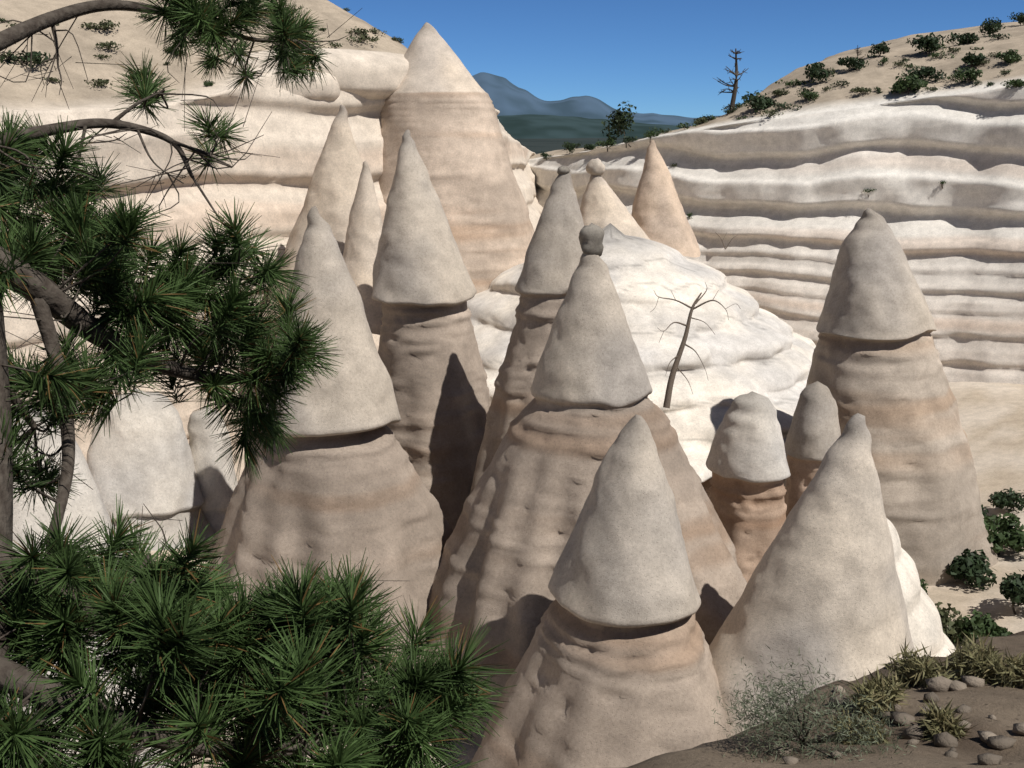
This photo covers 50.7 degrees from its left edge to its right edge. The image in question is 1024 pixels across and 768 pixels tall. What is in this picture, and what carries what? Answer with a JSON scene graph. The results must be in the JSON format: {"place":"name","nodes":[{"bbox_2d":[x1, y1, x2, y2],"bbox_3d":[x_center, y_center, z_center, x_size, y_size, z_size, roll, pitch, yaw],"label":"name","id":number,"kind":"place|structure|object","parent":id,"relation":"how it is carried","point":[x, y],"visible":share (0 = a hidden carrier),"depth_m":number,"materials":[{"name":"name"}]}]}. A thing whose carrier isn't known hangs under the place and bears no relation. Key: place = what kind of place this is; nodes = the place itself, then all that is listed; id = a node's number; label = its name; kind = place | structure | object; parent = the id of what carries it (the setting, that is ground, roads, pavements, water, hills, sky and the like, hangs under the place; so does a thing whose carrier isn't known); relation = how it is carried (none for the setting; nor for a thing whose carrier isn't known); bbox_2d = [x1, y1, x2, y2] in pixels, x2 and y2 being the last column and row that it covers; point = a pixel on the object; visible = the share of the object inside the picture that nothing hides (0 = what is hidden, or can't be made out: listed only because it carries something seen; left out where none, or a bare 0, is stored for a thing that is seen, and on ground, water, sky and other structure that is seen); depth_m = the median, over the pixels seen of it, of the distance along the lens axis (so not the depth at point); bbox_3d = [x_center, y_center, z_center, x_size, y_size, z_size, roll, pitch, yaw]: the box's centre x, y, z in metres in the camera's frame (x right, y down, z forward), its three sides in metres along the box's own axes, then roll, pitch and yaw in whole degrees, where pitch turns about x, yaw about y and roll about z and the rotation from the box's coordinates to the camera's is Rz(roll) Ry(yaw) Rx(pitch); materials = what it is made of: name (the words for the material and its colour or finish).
{"place":"outdoors","nodes":[
{"label":"outdoors","id":0,"kind":"place"},
{"bbox_2d":[0,0,542,481],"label":"cliff","id":1,"kind":"structure","parent":0,"point":[294,132],"depth_m":69.60,"materials":[{"name":"stone"}]},
{"bbox_2d":[0,50,53,67],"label":"shrub","id":2,"kind":"object","parent":1,"relation":"on","point":[36,58],"visible":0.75,"depth_m":62.83,"materials":[{"name":"green plant"}]},
{"bbox_2d":[84,78,112,87],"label":"shrub","id":3,"kind":"object","parent":1,"relation":"on","point":[99,82],"visible":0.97,"depth_m":64.46,"materials":[{"name":"green plant"}]},
{"bbox_2d":[81,19,119,30],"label":"shrub","id":4,"kind":"object","parent":1,"relation":"on","point":[104,26],"visible":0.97,"depth_m":71.09,"materials":[{"name":"green plant"}]},
{"bbox_2d":[95,41,123,50],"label":"scrub","id":5,"kind":"object","parent":1,"relation":"on","point":[107,44],"visible":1,"depth_m":69.18,"materials":[{"name":"green plant"}]},
{"bbox_2d":[238,67,339,100],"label":"cap slab","id":6,"kind":"structure","parent":1,"relation":"on","point":[330,91],"depth_m":72.85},
{"bbox_2d":[231,48,408,99],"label":"cap slab","id":7,"kind":"structure","parent":1,"relation":"on","point":[373,75],"depth_m":75.84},
{"bbox_2d":[346,26,370,34],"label":"scrub","id":8,"kind":"object","parent":1,"relation":"on","point":[360,31],"visible":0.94,"depth_m":82.47,"materials":[{"name":"green plant"}]},
{"bbox_2d":[346,34,380,42],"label":"scrub","id":9,"kind":"object","parent":1,"relation":"on","point":[364,37],"visible":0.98,"depth_m":81.02,"materials":[{"name":"green plant"}]},
{"bbox_2d":[124,138,1023,767],"bbox_3d":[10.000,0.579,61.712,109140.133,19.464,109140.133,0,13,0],"label":"terrain","id":10,"kind":"structure","parent":0,"point":[992,418],"depth_m":73.11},
{"bbox_2d":[5,405,170,767],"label":"rock formation","id":11,"kind":"object","parent":10,"relation":"on","point":[88,502],"visible":0.12,"depth_m":29.57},
{"bbox_2d":[87,388,214,551],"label":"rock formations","id":12,"kind":"object","parent":10,"relation":"on","point":[137,459],"visible":0.81,"depth_m":51.06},
{"bbox_2d":[187,407,237,558],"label":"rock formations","id":13,"kind":"object","parent":10,"relation":"on","point":[217,487],"visible":0.53,"depth_m":53.78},
{"bbox_2d":[262,105,362,319],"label":"cone-shaped rock formation","id":14,"kind":"object","parent":10,"relation":"on","point":[331,191],"visible":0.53,"depth_m":65.67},
{"bbox_2d":[208,206,452,708],"bbox_3d":[-7.533,4.742,47.747,17.336,24.952,17.838,0,13,0],"label":"cone-shaped rock formation","id":15,"kind":"object","parent":10,"relation":"on","point":[343,478],"visible":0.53,"depth_m":44.41,"materials":[{"name":"stone"}]},
{"bbox_2d":[343,161,382,334],"bbox_3d":[-8.457,-8.064,63.062,5.263,9.707,5.692,0,13,0],"label":"cone-shaped rock formation","id":16,"kind":"object","parent":10,"relation":"on","point":[364,230],"visible":0.62,"depth_m":61.77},
{"bbox_2d":[371,129,490,530],"bbox_3d":[-3.614,-0.561,58.824,9.702,25.909,10.200,-6,14,-24],"label":"cone-shaped rock formation","id":17,"kind":"object","parent":10,"relation":"on","point":[424,291],"visible":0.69,"depth_m":55.86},
{"bbox_2d":[379,22,533,293],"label":"cone-shaped rock formation","id":18,"kind":"object","parent":10,"relation":"on","point":[438,104],"visible":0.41,"depth_m":77.41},
{"bbox_2d":[469,172,583,494],"bbox_3d":[0.767,2.196,52.870,10.127,25.100,9.768,0,13,0],"label":"cone-shaped rock formation","id":19,"kind":"object","parent":10,"relation":"on","point":[554,252],"visible":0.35,"depth_m":50.02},
{"bbox_2d":[557,165,570,174],"bbox_3d":[2.356,-9.861,49.992,0.619,0.484,0.581,-9,16,-35],"label":"knob","id":20,"kind":"object","parent":19,"relation":"attached to","point":[564,169],"visible":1,"depth_m":49.77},
{"bbox_2d":[425,253,746,746],"bbox_3d":[3.445,7.023,44.579,20.294,25.328,18.249,0,13,0],"label":"cone-shaped rock formation","id":21,"kind":"object","parent":10,"relation":"on","point":[526,498],"visible":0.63,"depth_m":41.50,"materials":[{"name":"stone"}]},
{"bbox_2d":[579,223,604,256],"bbox_3d":[3.088,-5.585,42.054,0.986,1.392,1.004,0,13,0],"label":"knob","id":22,"kind":"object","parent":21,"relation":"on","point":[591,236],"visible":0.98,"depth_m":41.67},
{"bbox_2d":[468,414,730,767],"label":"cone-shaped rock formation","id":23,"kind":"object","parent":10,"relation":"on","point":[615,668],"visible":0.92,"depth_m":34.26,"materials":[{"name":"stone"}]},
{"bbox_2d":[467,223,815,495],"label":"rock mound","id":24,"kind":"object","parent":10,"relation":"on","point":[750,345],"visible":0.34,"depth_m":70.33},
{"bbox_2d":[580,175,649,239],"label":"cone-shaped rock formation","id":25,"kind":"object","parent":24,"relation":"on","point":[602,205],"visible":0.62,"depth_m":79.42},
{"bbox_2d":[586,158,604,175],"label":"knob","id":26,"kind":"object","parent":25,"relation":"on","point":[596,166],"visible":0.99,"depth_m":79.41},
{"bbox_2d":[631,140,700,256],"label":"cone-shaped rock formation","id":27,"kind":"object","parent":10,"relation":"on","point":[658,214],"visible":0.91,"depth_m":81.54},
{"bbox_2d":[652,283,740,407],"bbox_3d":[9.654,-2.064,57.139,4.616,6.519,2.240,0,13,0],"label":"dead snag","id":28,"kind":"object","parent":10,"relation":"on","point":[669,388],"visible":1,"depth_m":56.90,"materials":[{"name":"brown wood"}]},
{"bbox_2d":[706,391,790,582],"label":"rock formation","id":29,"kind":"structure","parent":10,"relation":"on","point":[747,464],"depth_m":47.59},
{"bbox_2d":[784,381,840,517],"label":"rock formation","id":30,"kind":"structure","parent":10,"relation":"on","point":[813,434],"depth_m":50.57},
{"bbox_2d":[784,208,998,585],"bbox_3d":[21.401,1.228,60.522,13.535,21.963,14.905,0,13,0],"label":"cone-shaped rock formation","id":31,"kind":"object","parent":10,"relation":"on","point":[877,363],"visible":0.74,"depth_m":56.46,"materials":[{"name":"stone"}]},
{"bbox_2d":[887,519,955,656],"bbox_3d":[14.512,8.503,47.909,9.677,8.660,10.056,0,13,0],"label":"rock formation","id":32,"kind":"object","parent":10,"relation":"on","point":[925,624],"depth_m":45.50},
{"bbox_2d":[919,578,928,594],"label":"shrub","id":33,"kind":"object","parent":10,"relation":"on","point":[923,585],"visible":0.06,"depth_m":53.68,"materials":[{"name":"green plant"}]},
{"bbox_2d":[945,548,997,589],"bbox_3d":[23.403,9.718,55.647,2.865,2.108,3.752,0,13,0],"label":"shrub","id":34,"kind":"object","parent":10,"relation":"on","point":[970,567],"visible":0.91,"depth_m":55.09,"materials":[{"name":"green plant"}]},
{"bbox_2d":[953,609,1012,644],"bbox_3d":[21.077,11.008,47.838,3.261,1.671,2.073,10,16,37],"label":"shrub","id":35,"kind":"object","parent":10,"relation":"on","point":[985,625],"visible":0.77,"depth_m":47.70,"materials":[{"name":"green plant"}]},
{"bbox_2d":[981,504,999,527],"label":"shrub","id":36,"kind":"object","parent":10,"relation":"on","point":[985,512],"visible":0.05,"depth_m":63.72,"materials":[{"name":"green plant"}]},
{"bbox_2d":[983,512,1023,554],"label":"shrub","id":37,"kind":"object","parent":10,"relation":"on","point":[1000,536],"depth_m":58.57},
{"bbox_2d":[987,487,1023,512],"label":"shrub","id":38,"kind":"object","parent":10,"relation":"on","point":[1001,500],"depth_m":64.93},
{"bbox_2d":[497,114,681,138],"bbox_3d":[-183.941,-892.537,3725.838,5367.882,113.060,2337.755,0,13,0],"label":"forested hills","id":39,"kind":"structure","parent":0,"point":[529,126],"depth_m":3893.13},
{"bbox_2d":[472,72,717,126],"bbox_3d":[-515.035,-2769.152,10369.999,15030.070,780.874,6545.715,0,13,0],"label":"mountain","id":40,"kind":"structure","parent":0,"point":[506,96],"depth_m":11577.74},
{"bbox_2d":[328,0,1023,117],"label":"sky","id":41,"kind":"structure","parent":0,"point":[663,57],"materials":[{"name":"blue"}]},
{"bbox_2d":[528,22,1023,384],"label":"cliff","id":42,"kind":"structure","parent":0,"point":[785,200],"depth_m":100.29,"materials":[{"name":"stone"}]},
{"bbox_2d":[562,142,575,153],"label":"shrub","id":43,"kind":"object","parent":42,"relation":"on","point":[570,147],"visible":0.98,"depth_m":138.15,"materials":[{"name":"green plant"}]},
{"bbox_2d":[584,143,595,149],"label":"shrub","id":44,"kind":"object","parent":42,"relation":"on","point":[590,146],"visible":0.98,"depth_m":139.78,"materials":[{"name":"green plant"}]},
{"bbox_2d":[594,135,617,151],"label":"tree","id":45,"kind":"object","parent":42,"relation":"on","point":[610,141],"visible":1,"depth_m":120.85,"materials":[{"name":"green plant"}]},
{"bbox_2d":[601,101,636,142],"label":"tree","id":46,"kind":"object","parent":42,"relation":"on","point":[619,119],"visible":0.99,"depth_m":120.50,"materials":[{"name":"green plant"}]},
{"bbox_2d":[623,136,637,146],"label":"scrub","id":47,"kind":"object","parent":42,"relation":"on","point":[629,139],"visible":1,"depth_m":115.63,"materials":[{"name":"green plant"}]},
{"bbox_2d":[643,130,658,141],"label":"shrub","id":48,"kind":"object","parent":42,"relation":"on","point":[648,134],"visible":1,"depth_m":111.88,"materials":[{"name":"green plant"}]},
{"bbox_2d":[676,122,697,128],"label":"scrub","id":49,"kind":"object","parent":42,"relation":"on","point":[681,125],"visible":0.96,"depth_m":110.13,"materials":[{"name":"green plant"}]},
{"bbox_2d":[693,117,707,124],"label":"shrub","id":50,"kind":"object","parent":42,"relation":"on","point":[699,120],"visible":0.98,"depth_m":111.46,"materials":[{"name":"green plant"}]},
{"bbox_2d":[713,48,746,111],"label":"dead tree","id":51,"kind":"object","parent":42,"relation":"on","point":[734,91],"visible":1,"depth_m":111.02,"materials":[{"name":"wood"}]},
{"bbox_2d":[741,90,776,112],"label":"shrub","id":52,"kind":"object","parent":42,"relation":"on","point":[757,101],"visible":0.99,"depth_m":107.19,"materials":[{"name":"green plant"}]},
{"bbox_2d":[760,109,783,116],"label":"scrub","id":53,"kind":"object","parent":42,"relation":"on","point":[769,114],"visible":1,"depth_m":104.46,"materials":[{"name":"green plant"}]},
{"bbox_2d":[772,88,789,96],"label":"shrub","id":54,"kind":"object","parent":42,"relation":"on","point":[779,92],"visible":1,"depth_m":109.56,"materials":[{"name":"green plant"}]},
{"bbox_2d":[773,102,801,109],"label":"scrub","id":55,"kind":"object","parent":42,"relation":"on","point":[781,105],"visible":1,"depth_m":105.27,"materials":[{"name":"green plant"}]},
{"bbox_2d":[775,79,809,85],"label":"scrub","id":56,"kind":"object","parent":42,"relation":"on","point":[797,82],"visible":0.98,"depth_m":111.23,"materials":[{"name":"green plant"}]},
{"bbox_2d":[797,90,819,100],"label":"shrub","id":57,"kind":"object","parent":42,"relation":"on","point":[809,94],"visible":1,"depth_m":105.31,"materials":[{"name":"green plant"}]},
{"bbox_2d":[803,62,833,84],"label":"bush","id":58,"kind":"object","parent":42,"relation":"on","point":[816,70],"visible":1,"depth_m":109.50,"materials":[{"name":"green plant"}]},
{"bbox_2d":[830,79,849,86],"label":"scrub","id":59,"kind":"object","parent":42,"relation":"on","point":[843,82],"visible":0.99,"depth_m":106.55,"materials":[{"name":"green plant"}]},
{"bbox_2d":[836,56,868,71],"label":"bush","id":60,"kind":"object","parent":42,"relation":"on","point":[852,63],"visible":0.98,"depth_m":110.20,"materials":[{"name":"green plant"}]},
{"bbox_2d":[850,87,870,93],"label":"shrub","id":61,"kind":"object","parent":42,"relation":"on","point":[859,89],"visible":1,"depth_m":103.23,"materials":[{"name":"green plant"}]},
{"bbox_2d":[867,41,890,57],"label":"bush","id":62,"kind":"object","parent":42,"relation":"on","point":[879,48],"visible":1,"depth_m":112.72,"materials":[{"name":"green plant"}]},
{"bbox_2d":[892,60,909,65],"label":"scrub","id":63,"kind":"object","parent":42,"relation":"on","point":[898,63],"visible":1,"depth_m":108.07,"materials":[{"name":"green plant"}]},
{"bbox_2d":[888,74,928,93],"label":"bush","id":64,"kind":"object","parent":42,"relation":"on","point":[908,84],"visible":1,"depth_m":100.42,"materials":[{"name":"green plant"}]},
{"bbox_2d":[898,65,946,80],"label":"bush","id":65,"kind":"object","parent":42,"relation":"on","point":[923,72],"visible":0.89,"depth_m":101.50,"materials":[{"name":"green plant"}]},
{"bbox_2d":[906,32,943,52],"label":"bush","id":66,"kind":"object","parent":42,"relation":"on","point":[927,41],"visible":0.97,"depth_m":109.82,"materials":[{"name":"green plant"}]},
{"bbox_2d":[919,44,946,52],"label":"scrub","id":67,"kind":"object","parent":42,"relation":"on","point":[938,47],"visible":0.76,"depth_m":109.76,"materials":[{"name":"green plant"}]},
{"bbox_2d":[928,50,955,57],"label":"scrub","id":68,"kind":"object","parent":42,"relation":"on","point":[935,54],"visible":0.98,"depth_m":107.80,"materials":[{"name":"green plant"}]},
{"bbox_2d":[942,32,979,45],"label":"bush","id":69,"kind":"object","parent":42,"relation":"on","point":[967,38],"visible":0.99,"depth_m":110.82,"materials":[{"name":"green plant"}]},
{"bbox_2d":[951,66,982,83],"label":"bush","id":70,"kind":"object","parent":42,"relation":"on","point":[971,74],"visible":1,"depth_m":99.28,"materials":[{"name":"green plant"}]},
{"bbox_2d":[961,51,986,66],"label":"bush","id":71,"kind":"object","parent":42,"relation":"on","point":[970,59],"visible":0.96,"depth_m":101.99,"materials":[{"name":"green plant"}]},
{"bbox_2d":[978,17,1005,34],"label":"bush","id":72,"kind":"object","parent":42,"relation":"on","point":[992,26],"visible":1,"depth_m":114.14,"materials":[{"name":"green plant"}]},
{"bbox_2d":[983,33,1011,39],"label":"scrub","id":73,"kind":"object","parent":42,"relation":"on","point":[998,36],"visible":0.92,"depth_m":110.11,"materials":[{"name":"green plant"}]},
{"bbox_2d":[996,49,1022,63],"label":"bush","id":74,"kind":"object","parent":42,"relation":"on","point":[1010,55],"visible":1,"depth_m":100.40,"materials":[{"name":"green plant"}]},
{"bbox_2d":[1000,79,1023,87],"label":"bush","id":75,"kind":"object","parent":42,"relation":"on","point":[1015,83],"visible":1,"depth_m":95.05,"materials":[{"name":"green plant"}]},
{"bbox_2d":[1007,12,1023,24],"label":"shrub","id":76,"kind":"object","parent":42,"relation":"on","point":[1020,18],"visible":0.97,"depth_m":131.21,"materials":[{"name":"green plant"}]},
{"bbox_2d":[626,631,1023,767],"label":"ground","id":77,"kind":"structure","parent":0,"point":[1003,705],"depth_m":6.96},
{"bbox_2d":[0,0,516,767],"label":"pine tree","id":78,"kind":"object","parent":77,"relation":"on","point":[188,628],"depth_m":3.58,"materials":[{"name":"plant"}]},
{"bbox_2d":[767,743,792,755],"bbox_3d":[1.681,2.310,6.815,0.150,0.092,0.122,-8,15,-32],"label":"loose rock","id":79,"kind":"object","parent":77,"relation":"on","point":[779,752],"visible":0.56,"depth_m":6.78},
{"bbox_2d":[782,756,798,764],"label":"loose rock","id":80,"kind":"object","parent":77,"relation":"on","point":[789,760],"visible":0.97,"depth_m":6.33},
{"bbox_2d":[709,413,914,735],"bbox_3d":[10.370,6.832,37.290,9.670,12.030,8.790,-10,17,-38],"label":"rock cone","id":81,"kind":"object","parent":77,"relation":"on","point":[823,583],"visible":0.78,"depth_m":35.60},
{"bbox_2d":[711,644,915,763],"bbox_3d":[1.790,2.241,6.791,1.064,1.009,1.287,-7,15,-28],"label":"sage bush","id":82,"kind":"object","parent":77,"relation":"on","point":[800,737],"visible":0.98,"depth_m":6.73,"materials":[{"name":"green plant"}]},
{"bbox_2d":[830,750,842,758],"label":"loose rock","id":83,"kind":"object","parent":77,"relation":"on","point":[832,754],"visible":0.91,"depth_m":6.38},
{"bbox_2d":[828,694,849,705],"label":"loose rock","id":84,"kind":"object","parent":77,"relation":"on","point":[838,698],"visible":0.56,"depth_m":7.96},
{"bbox_2d":[833,686,845,692],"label":"loose rock","id":85,"kind":"object","parent":77,"relation":"on","point":[841,690],"visible":0.75,"depth_m":8.46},
{"bbox_2d":[820,707,892,744],"bbox_3d":[2.299,2.429,7.211,0.469,0.589,0.461,0,13,0],"label":"grass tuft","id":86,"kind":"object","parent":77,"relation":"on","point":[885,740],"visible":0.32,"depth_m":7.15,"materials":[{"name":"green plant"}]},
{"bbox_2d":[844,666,910,718],"bbox_3d":[2.638,2.345,7.817,0.487,0.642,0.690,6,14,25],"label":"grass tuft","id":87,"kind":"object","parent":77,"relation":"on","point":[882,691],"visible":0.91,"depth_m":7.69,"materials":[{"name":"green plant"}]},
{"bbox_2d":[879,712,890,721],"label":"loose rock","id":88,"kind":"object","parent":77,"relation":"on","point":[887,715],"visible":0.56,"depth_m":7.54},
{"bbox_2d":[890,711,914,725],"bbox_3d":[2.698,2.314,7.460,0.158,0.071,0.124,0,13,0],"label":"loose rock","id":89,"kind":"object","parent":77,"relation":"on","point":[897,718],"visible":0.91,"depth_m":7.44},
{"bbox_2d":[906,739,919,744],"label":"loose rock","id":90,"kind":"object","parent":77,"relation":"on","point":[913,741],"visible":0.72,"depth_m":6.99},
{"bbox_2d":[900,725,927,739],"bbox_3d":[2.665,2.301,7.154,0.143,0.105,0.132,11,17,40],"label":"loose rock","id":91,"kind":"object","parent":77,"relation":"on","point":[916,731],"visible":0.91,"depth_m":7.13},
{"bbox_2d":[882,638,959,688],"bbox_3d":[3.287,2.407,8.707,0.535,0.693,0.658,-12,17,-41],"label":"grass tuft","id":92,"kind":"object","parent":77,"relation":"on","point":[916,669],"visible":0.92,"depth_m":8.63,"materials":[{"name":"green plant"}]},
{"bbox_2d":[923,692,939,702],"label":"loose rock","id":93,"kind":"object","parent":77,"relation":"on","point":[932,695],"visible":0.81,"depth_m":7.85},
{"bbox_2d":[925,676,951,691],"bbox_3d":[3.312,2.321,8.353,0.246,0.151,0.156,0,13,0],"label":"loose rock","id":94,"kind":"object","parent":77,"relation":"on","point":[939,684],"visible":0.84,"depth_m":8.30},
{"bbox_2d":[910,698,974,740],"bbox_3d":[2.828,2.352,7.145,0.446,0.592,0.486,0,13,0],"label":"grass tuft","id":95,"kind":"object","parent":77,"relation":"on","point":[942,720],"visible":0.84,"depth_m":7.06,"materials":[{"name":"green plant"}]},
{"bbox_2d":[933,732,957,747],"bbox_3d":[2.766,2.280,6.885,0.143,0.132,0.150,0,13,0],"label":"loose rock","id":96,"kind":"object","parent":77,"relation":"on","point":[945,740],"visible":0.81,"depth_m":6.85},
{"bbox_2d":[944,750,957,757],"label":"loose rock","id":97,"kind":"object","parent":77,"relation":"on","point":[952,753],"visible":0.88,"depth_m":6.50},
{"bbox_2d":[935,602,970,641],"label":"shrub","id":98,"kind":"object","parent":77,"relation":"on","point":[950,631],"depth_m":48.93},
{"bbox_2d":[949,680,966,690],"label":"loose rock","id":99,"kind":"object","parent":77,"relation":"on","point":[955,685],"visible":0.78,"depth_m":8.29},
{"bbox_2d":[953,704,971,713],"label":"loose rock","id":100,"kind":"object","parent":77,"relation":"on","point":[964,707],"visible":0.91,"depth_m":7.44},
{"bbox_2d":[958,719,970,729],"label":"loose rock","id":101,"kind":"object","parent":77,"relation":"on","point":[966,722],"visible":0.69,"depth_m":7.08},
{"bbox_2d":[941,633,1003,684],"bbox_3d":[3.699,2.339,8.658,0.584,0.660,0.595,12,18,42],"label":"grass tuft","id":102,"kind":"object","parent":77,"relation":"on","point":[966,658],"visible":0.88,"depth_m":8.58,"materials":[{"name":"green plant"}]},
{"bbox_2d":[960,676,984,686],"bbox_3d":[3.571,2.311,8.370,0.173,0.089,0.110,0,13,0],"label":"loose rock","id":103,"kind":"object","parent":77,"relation":"on","point":[971,681],"visible":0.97,"depth_m":8.35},
{"bbox_2d":[977,731,996,742],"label":"loose rock","id":104,"kind":"object","parent":77,"relation":"on","point":[984,735],"visible":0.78,"depth_m":6.86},
{"bbox_2d":[977,753,1002,764],"bbox_3d":[2.557,2.023,5.798,0.115,0.070,0.095,10,16,36],"label":"loose rock","id":105,"kind":"object","parent":77,"relation":"on","point":[988,759],"visible":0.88,"depth_m":5.78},
{"bbox_2d":[977,646,1023,688],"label":"grass tuft","id":106,"kind":"object","parent":77,"relation":"on","point":[1014,668],"visible":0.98,"depth_m":8.34,"materials":[{"name":"green plant"}]},
{"bbox_2d":[987,735,1016,750],"bbox_3d":[3.073,2.265,6.778,0.178,0.075,0.106,-3,13,-12],"label":"loose rock","id":107,"kind":"object","parent":77,"relation":"on","point":[1000,742],"visible":1,"depth_m":6.76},
{"bbox_2d":[999,569,1023,614],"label":"shrub","id":108,"kind":"object","parent":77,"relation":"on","point":[1011,586],"depth_m":50.52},
{"bbox_2d":[1012,722,1023,734],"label":"loose rock","id":109,"kind":"object","parent":77,"relation":"on","point":[1018,728],"visible":1,"depth_m":6.86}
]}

